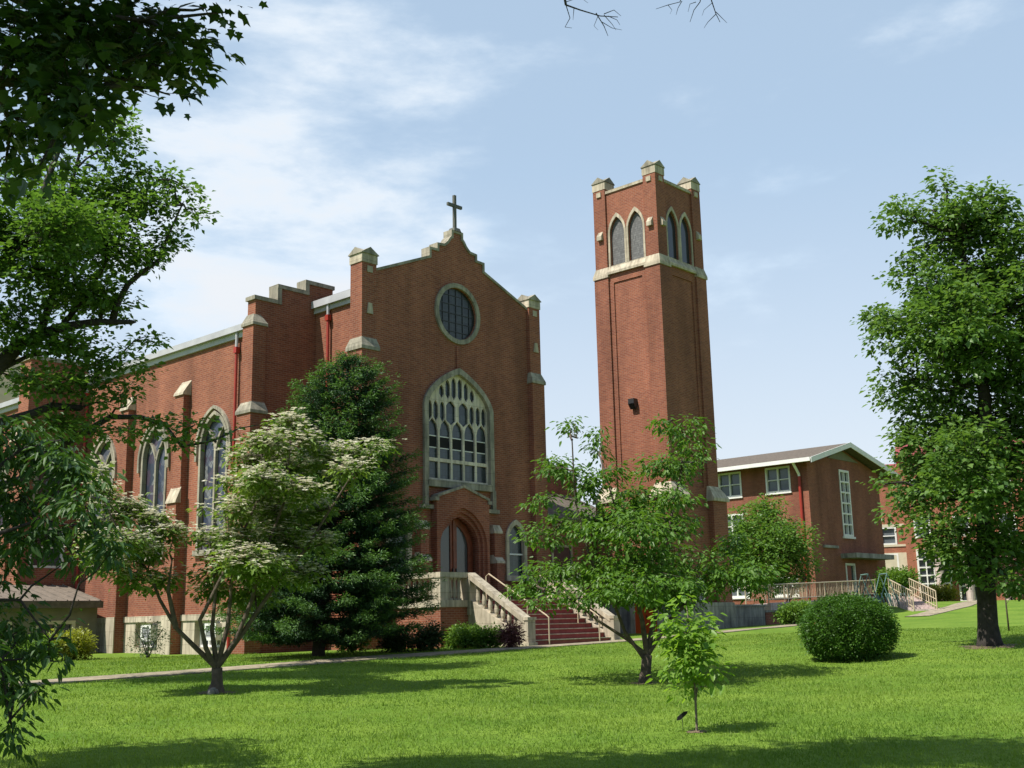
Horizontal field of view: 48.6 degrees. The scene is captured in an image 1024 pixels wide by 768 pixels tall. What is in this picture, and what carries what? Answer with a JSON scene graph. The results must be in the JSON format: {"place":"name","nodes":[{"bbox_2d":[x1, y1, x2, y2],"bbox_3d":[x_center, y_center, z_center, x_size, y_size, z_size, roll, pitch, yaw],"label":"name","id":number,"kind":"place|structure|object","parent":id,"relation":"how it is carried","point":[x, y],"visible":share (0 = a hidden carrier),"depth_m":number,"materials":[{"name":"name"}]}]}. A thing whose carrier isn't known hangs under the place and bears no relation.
{"place":"outdoors","nodes":[
{"label":"outdoors","id":0,"kind":"place"},
{"bbox_2d":[0,346,20,402],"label":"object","id":1,"kind":"structure","parent":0,"point":[6,397],"depth_m":259.01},
{"bbox_2d":[8,611,841,686],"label":"path","id":2,"kind":"structure","parent":0,"point":[202,670],"depth_m":29.20,"materials":[{"name":"concrete"}]},
{"bbox_2d":[0,600,1023,767],"bbox_3d":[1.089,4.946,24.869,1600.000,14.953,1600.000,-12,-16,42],"label":"lawn","id":3,"kind":"structure","parent":0,"point":[964,617],"depth_m":17.42,"materials":[{"name":"green plant"}]},
{"bbox_2d":[6,631,61,661],"bbox_3d":[-15.139,8.410,36.087,2.018,1.241,1.804,-12,-16,42],"label":"shrub","id":4,"kind":"object","parent":3,"relation":"on","point":[34,642],"visible":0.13,"depth_m":35.79,"materials":[{"name":"green plant"}]},
{"bbox_2d":[0,584,103,652],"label":"annex","id":5,"kind":"object","parent":3,"relation":"on","point":[59,599],"visible":0.47,"depth_m":44.38,"materials":[{"name":"brown"}]},
{"bbox_2d":[0,621,11,643],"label":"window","id":6,"kind":"structure","parent":5,"relation":"in","point":[9,622],"depth_m":42.66,"materials":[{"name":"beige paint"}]},
{"bbox_2d":[36,620,75,639],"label":"window","id":7,"kind":"structure","parent":5,"relation":"in","point":[69,622],"depth_m":44.12,"materials":[{"name":"beige paint"}]},
{"bbox_2d":[0,412,141,767],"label":"drooping tree","id":8,"kind":"object","parent":3,"relation":"on","point":[17,512],"visible":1,"depth_m":11.99,"materials":[{"name":"green plant"}]},
{"bbox_2d":[48,624,98,659],"bbox_3d":[-14.280,8.476,36.972,1.986,1.286,2.042,-6,-13,20],"label":"shrub","id":9,"kind":"object","parent":3,"relation":"on","point":[80,641],"visible":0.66,"depth_m":36.67,"materials":[{"name":"green plant"}]},
{"bbox_2d":[0,100,256,488],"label":"limbed tree","id":10,"kind":"object","parent":3,"relation":"on","point":[60,232],"visible":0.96,"depth_m":24.55,"materials":[{"name":"green plant"}]},
{"bbox_2d":[121,619,174,657],"bbox_3d":[-11.899,8.406,37.426,1.720,1.338,1.644,-12,-16,42],"label":"shrub","id":11,"kind":"object","parent":3,"relation":"on","point":[147,648],"visible":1,"depth_m":37.30,"materials":[{"name":"green plant"}]},
{"bbox_2d":[207,688,218,694],"bbox_3d":[-5.473,5.647,20.794,0.177,0.160,0.227,-12,-16,42],"label":"stone","id":12,"kind":"object","parent":3,"relation":"on","point":[211,691],"visible":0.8,"depth_m":20.73,"materials":[{"name":"stone"}]},
{"bbox_2d":[199,691,236,693],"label":"soil","id":13,"kind":"structure","parent":3,"relation":"on","point":[204,692],"depth_m":20.99,"materials":[{"name":"soil"}]},
{"bbox_2d":[64,407,406,692],"bbox_3d":[-5.284,3.080,21.702,6.304,5.629,4.155,5,-14,-29],"label":"flowering tree","id":14,"kind":"object","parent":13,"relation":"on","point":[265,560],"visible":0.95,"depth_m":21.56,"materials":[{"name":"green plant"}]},
{"bbox_2d":[0,195,598,654],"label":"church","id":15,"kind":"structure","parent":3,"relation":"on","point":[448,327],"depth_m":43.31,"materials":[{"name":"red brick"}]},
{"bbox_2d":[0,467,7,536],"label":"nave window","id":16,"kind":"structure","parent":15,"relation":"in","point":[1,471],"depth_m":54.05,"materials":[{"name":"stone"}]},
{"bbox_2d":[87,438,116,566],"bbox_3d":[-17.118,4.804,47.402,2.360,5.540,0.310,-12,-16,42],"label":"nave window","id":17,"kind":"structure","parent":15,"relation":"in","point":[110,455],"depth_m":47.71,"materials":[{"name":"stone"}]},
{"bbox_2d":[140,625,157,640],"bbox_3d":[-13.760,9.481,43.230,0.720,0.590,0.440,-12,-16,42],"label":"air conditioner","id":18,"kind":"object","parent":15,"relation":"attached to","point":[143,628],"visible":0.53,"depth_m":43.03,"materials":[{"name":"white paint"}]},
{"bbox_2d":[140,623,157,646],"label":"basement window","id":19,"kind":"structure","parent":15,"relation":"in","point":[141,623],"depth_m":43.74,"materials":[{"name":"white paint"}]},
{"bbox_2d":[137,424,170,560],"bbox_3d":[-14.078,4.160,44.652,2.360,5.540,0.310,-12,-16,42],"label":"nave window","id":20,"kind":"structure","parent":15,"relation":"in","point":[155,482],"depth_m":44.99,"materials":[{"name":"glass"}]},
{"bbox_2d":[199,621,219,646],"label":"basement window","id":21,"kind":"structure","parent":15,"relation":"in","point":[204,622],"depth_m":41.02,"materials":[{"name":"white paint"}]},
{"bbox_2d":[192,405,231,555],"bbox_3d":[-11.001,3.509,41.868,2.360,5.540,0.310,-12,-16,42],"label":"nave window","id":22,"kind":"structure","parent":15,"relation":"in","point":[213,465],"depth_m":42.15,"materials":[{"name":"glass"}]},
{"bbox_2d":[204,623,220,639],"bbox_3d":[-10.536,8.799,40.314,0.720,0.590,0.440,-12,-16,42],"label":"air conditioner","id":23,"kind":"object","parent":15,"relation":"attached to","point":[208,637],"visible":0.4,"depth_m":40.10,"materials":[{"name":"white paint"}]},
{"bbox_2d":[385,515,411,571],"bbox_3d":[-4.037,5.712,40.284,0.280,2.396,1.360,-12,-16,42],"label":"lancet window","id":24,"kind":"structure","parent":15,"relation":"in","point":[410,537],"depth_m":40.53,"materials":[{"name":"glass"}]},
{"bbox_2d":[434,283,479,344],"bbox_3d":[-2.176,-2.729,44.393,0.240,2.440,2.440,-12,-16,42],"label":"rose window","id":25,"kind":"structure","parent":15,"relation":"in","point":[454,315],"depth_m":44.43,"materials":[{"name":"glass"}]},
{"bbox_2d":[419,368,499,513],"bbox_3d":[-2.090,2.109,43.400,0.460,5.520,4.100,-12,-16,42],"label":"great window","id":26,"kind":"structure","parent":15,"relation":"in","point":[458,416],"depth_m":43.55,"materials":[{"name":"stone"}]},
{"bbox_2d":[505,520,529,580],"bbox_3d":[0.153,6.549,44.721,0.280,2.396,1.360,-12,-16,42],"label":"lancet window","id":27,"kind":"structure","parent":15,"relation":"in","point":[513,554],"depth_m":44.79,"materials":[{"name":"glass"}]},
{"bbox_2d":[199,350,446,656],"bbox_3d":[-5.418,3.418,33.061,7.048,9.182,6.874,-12,-16,42],"label":"spruce tree","id":28,"kind":"object","parent":3,"relation":"on","point":[364,584],"visible":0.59,"depth_m":32.06,"materials":[{"name":"green plant"}]},
{"bbox_2d":[333,628,371,652],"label":"shrub","id":29,"kind":"object","parent":3,"relation":"on","point":[352,648],"visible":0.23,"depth_m":34.80,"materials":[{"name":"green plant"}]},
{"bbox_2d":[0,0,726,209],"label":"overhanging maple","id":30,"kind":"object","parent":3,"relation":"on","point":[117,41],"visible":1,"depth_m":8.65,"materials":[{"name":"green plant"}]},
{"bbox_2d":[373,630,417,652],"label":"shrub","id":31,"kind":"object","parent":3,"relation":"on","point":[401,642],"visible":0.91,"depth_m":33.94,"materials":[{"name":"green plant"}]},
{"bbox_2d":[409,617,449,651],"bbox_3d":[-2.567,7.750,34.721,1.508,1.232,1.432,-12,-16,42],"label":"shrub","id":32,"kind":"object","parent":3,"relation":"on","point":[431,637],"visible":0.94,"depth_m":34.42,"materials":[{"name":"green plant"}]},
{"bbox_2d":[442,620,487,648],"bbox_3d":[-1.505,8.151,36.392,1.918,1.186,1.651,-12,-16,42],"label":"shrub","id":33,"kind":"object","parent":3,"relation":"on","point":[458,635],"visible":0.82,"depth_m":36.18,"materials":[{"name":"green plant"}]},
{"bbox_2d":[466,621,503,648],"bbox_3d":[-0.717,8.098,36.056,1.505,1.125,1.388,-12,-16,42],"label":"shrub","id":34,"kind":"object","parent":3,"relation":"on","point":[489,640],"visible":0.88,"depth_m":35.87,"materials":[{"name":"green plant"}]},
{"bbox_2d":[392,572,621,647],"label":"entrance stairs","id":35,"kind":"structure","parent":3,"relation":"on","point":[562,626],"depth_m":38.30,"materials":[{"name":"red brick"}]},
{"bbox_2d":[493,619,528,646],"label":"shrub","id":36,"kind":"object","parent":3,"relation":"on","point":[509,635],"visible":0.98,"depth_m":35.31,"materials":[{"name":"purple plant"}]},
{"bbox_2d":[498,413,791,682],"bbox_3d":[2.812,3.367,23.828,5.540,5.830,5.526,8,-15,-39],"label":"dogwood tree","id":37,"kind":"object","parent":3,"relation":"on","point":[665,580],"visible":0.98,"depth_m":23.27,"materials":[{"name":"green plant"}]},
{"bbox_2d":[633,681,661,683],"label":"soil","id":38,"kind":"structure","parent":3,"relation":"on","point":[653,682],"depth_m":22.96,"materials":[{"name":"soil"}]},
{"bbox_2d":[591,160,736,633],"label":"bell tower","id":39,"kind":"structure","parent":3,"relation":"on","point":[650,277],"depth_m":52.62,"materials":[{"name":"red brick"}]},
{"bbox_2d":[608,213,626,266],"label":"belfry window","id":40,"kind":"structure","parent":39,"relation":"in","point":[619,244],"depth_m":54.09,"materials":[{"name":"stone"}]},
{"bbox_2d":[626,207,645,261],"bbox_3d":[5.858,-7.074,53.334,1.070,2.620,0.210,-12,-16,42],"label":"belfry window","id":41,"kind":"structure","parent":39,"relation":"in","point":[637,226],"depth_m":53.37,"materials":[{"name":"glass"}]},
{"bbox_2d":[666,206,680,261],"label":"belfry window","id":42,"kind":"structure","parent":39,"relation":"in","point":[670,228],"depth_m":53.49,"materials":[{"name":"glass"}]},
{"bbox_2d":[679,212,693,265],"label":"belfry window","id":43,"kind":"structure","parent":39,"relation":"in","point":[683,233],"depth_m":54.28,"materials":[{"name":"glass"}]},
{"bbox_2d":[677,711,687,729],"bbox_3d":[2.145,4.271,14.278,0.145,0.304,0.012,-1,-12,0],"label":"plant marker","id":44,"kind":"object","parent":3,"relation":"in","point":[681,715],"visible":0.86,"depth_m":14.29,"materials":[{"name":"metal"}]},
{"bbox_2d":[644,592,736,729],"bbox_3d":[2.283,3.528,14.383,1.107,1.794,1.087,-12,-16,42],"label":"sapling","id":45,"kind":"object","parent":3,"relation":"on","point":[694,651],"visible":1,"depth_m":14.31,"materials":[{"name":"green plant"}]},
{"bbox_2d":[688,730,706,732],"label":"soil","id":46,"kind":"structure","parent":3,"relation":"on","point":[699,731],"depth_m":14.18,"materials":[{"name":"brown soil"}]},
{"bbox_2d":[735,604,765,626],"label":"concrete wall","id":47,"kind":"structure","parent":3,"relation":"on","point":[750,615],"depth_m":53.08,"materials":[{"name":"grey concrete"}]},
{"bbox_2d":[765,610,781,624],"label":"brick wall","id":48,"kind":"structure","parent":3,"relation":"on","point":[769,620],"depth_m":54.45,"materials":[{"name":"brick"}]},
{"bbox_2d":[727,492,827,601],"bbox_3d":[14.705,9.578,64.916,6.287,6.864,6.902,-12,-16,42],"label":"round tree","id":49,"kind":"object","parent":3,"relation":"on","point":[783,543],"visible":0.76,"depth_m":63.96,"materials":[{"name":"green plant"}]},
{"bbox_2d":[771,598,813,624],"bbox_3d":[12.899,10.401,51.554,2.292,1.412,2.359,-12,-16,42],"label":"shrub","id":50,"kind":"object","parent":3,"relation":"on","point":[787,614],"visible":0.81,"depth_m":51.05,"materials":[{"name":"green plant"}]},
{"bbox_2d":[717,442,901,603],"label":"classroom building","id":51,"kind":"structure","parent":3,"relation":"on","point":[828,494],"depth_m":77.19,"materials":[{"name":"brick"}]},
{"bbox_2d":[718,471,742,498],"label":"window","id":52,"kind":"structure","parent":51,"relation":"in","point":[730,483],"depth_m":78.65,"materials":[{"name":"grey glass"}]},
{"bbox_2d":[728,513,743,533],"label":"window","id":53,"kind":"structure","parent":51,"relation":"in","point":[739,516],"depth_m":78.11,"materials":[{"name":"white paint"}]},
{"bbox_2d":[732,582,749,598],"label":"window","id":54,"kind":"structure","parent":51,"relation":"in","point":[735,595],"depth_m":77.05,"materials":[{"name":"white paint"}]},
{"bbox_2d":[765,465,791,494],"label":"window","id":55,"kind":"structure","parent":51,"relation":"in","point":[777,479],"depth_m":76.23,"materials":[{"name":"grey glass"}]},
{"bbox_2d":[774,577,798,597],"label":"window","id":56,"kind":"structure","parent":51,"relation":"in","point":[780,596],"depth_m":74.66,"materials":[{"name":"white paint"}]},
{"bbox_2d":[838,469,855,538],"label":"stair window","id":57,"kind":"structure","parent":51,"relation":"in","point":[846,508],"depth_m":78.19,"materials":[{"name":"grey glass"}]},
{"bbox_2d":[845,563,857,596],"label":"door","id":58,"kind":"structure","parent":51,"relation":"in","point":[850,567],"depth_m":77.16,"materials":[{"name":"white paint"}]},
{"bbox_2d":[744,579,876,609],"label":"access ramp","id":59,"kind":"structure","parent":3,"relation":"on","point":[771,606],"depth_m":60.44,"materials":[{"name":"beige metal"}]},
{"bbox_2d":[795,590,901,662],"bbox_3d":[7.826,5.714,26.477,2.411,1.765,2.494,-3,-12,9],"label":"round bush","id":60,"kind":"object","parent":3,"relation":"on","point":[852,627],"visible":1,"depth_m":25.91,"materials":[{"name":"green plant"}]},
{"bbox_2d":[856,573,893,606],"bbox_3d":[19.031,10.898,59.749,2.007,1.807,1.288,-1,-12,0],"label":"bicycle rack","id":61,"kind":"object","parent":3,"relation":"on","point":[867,574],"visible":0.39,"depth_m":59.52,"materials":[{"name":"metal"}]},
{"bbox_2d":[873,573,909,607],"bbox_3d":[19.924,10.819,59.472,2.007,1.807,1.288,-1,-12,0],"label":"bicycle rack","id":62,"kind":"object","parent":3,"relation":"on","point":[890,600],"visible":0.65,"depth_m":59.27,"materials":[{"name":"metal"}]},
{"bbox_2d":[869,564,925,602],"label":"shrub","id":63,"kind":"object","parent":3,"relation":"on","point":[901,576],"visible":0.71,"depth_m":74.20,"materials":[{"name":"green plant"}]},
{"bbox_2d":[888,578,937,610],"bbox_3d":[20.663,10.996,58.689,1.314,2.078,5.939,-3,-12,7],"label":"outdoor stairs","id":64,"kind":"structure","parent":3,"relation":"on","point":[913,603],"depth_m":57.93,"materials":[{"name":"beige concrete"}]},
{"bbox_2d":[916,582,962,601],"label":"shrub","id":65,"kind":"object","parent":3,"relation":"on","point":[946,593],"visible":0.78,"depth_m":84.07,"materials":[{"name":"green plant"}]},
{"bbox_2d":[878,436,1023,600],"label":"campus building","id":66,"kind":"structure","parent":3,"relation":"on","point":[903,553],"depth_m":92.89,"materials":[{"name":"red brick"}]},
{"bbox_2d":[882,527,896,544],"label":"window","id":67,"kind":"structure","parent":66,"relation":"in","point":[889,535],"depth_m":94.31,"materials":[{"name":"white paint"}]},
{"bbox_2d":[887,553,899,570],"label":"window","id":68,"kind":"structure","parent":66,"relation":"in","point":[895,553],"depth_m":93.62,"materials":[{"name":"white paint"}]},
{"bbox_2d":[913,520,930,537],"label":"window","id":69,"kind":"structure","parent":66,"relation":"in","point":[913,520],"depth_m":92.83,"materials":[{"name":"white paint"}]},
{"bbox_2d":[959,557,976,600],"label":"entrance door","id":70,"kind":"structure","parent":66,"relation":"in","point":[964,598],"depth_m":90.79,"materials":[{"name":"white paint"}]},
{"bbox_2d":[959,644,1019,648],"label":"soil","id":71,"kind":"structure","parent":3,"relation":"on","point":[984,647],"depth_m":26.76,"materials":[{"name":"brown soil"}]},
{"bbox_2d":[849,166,1023,645],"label":"shade tree","id":72,"kind":"object","parent":71,"relation":"on","point":[967,453],"visible":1,"depth_m":27.71,"materials":[{"name":"green plant"}]},
{"bbox_2d":[1002,582,1011,630],"bbox_3d":[15.005,6.662,34.289,0.454,1.759,0.555,-1,-12,-1],"label":"sapling","id":73,"kind":"object","parent":3,"relation":"on","point":[1006,602],"visible":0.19,"depth_m":34.24,"materials":[{"name":"grey plant"}]},
{"bbox_2d":[995,556,1023,599],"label":"shrub","id":74,"kind":"object","parent":3,"relation":"on","point":[1009,579],"visible":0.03,"depth_m":69.98,"materials":[{"name":"green plant"}]},
{"bbox_2d":[0,0,1023,506],"label":"sky","id":75,"kind":"structure","parent":0,"point":[345,125],"materials":[{"name":"blue"}]},
{"bbox_2d":[905,600,976,616],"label":"path","id":76,"kind":"structure","parent":0,"point":[957,606],"depth_m":55.62,"materials":[{"name":"concrete"}]}
]}

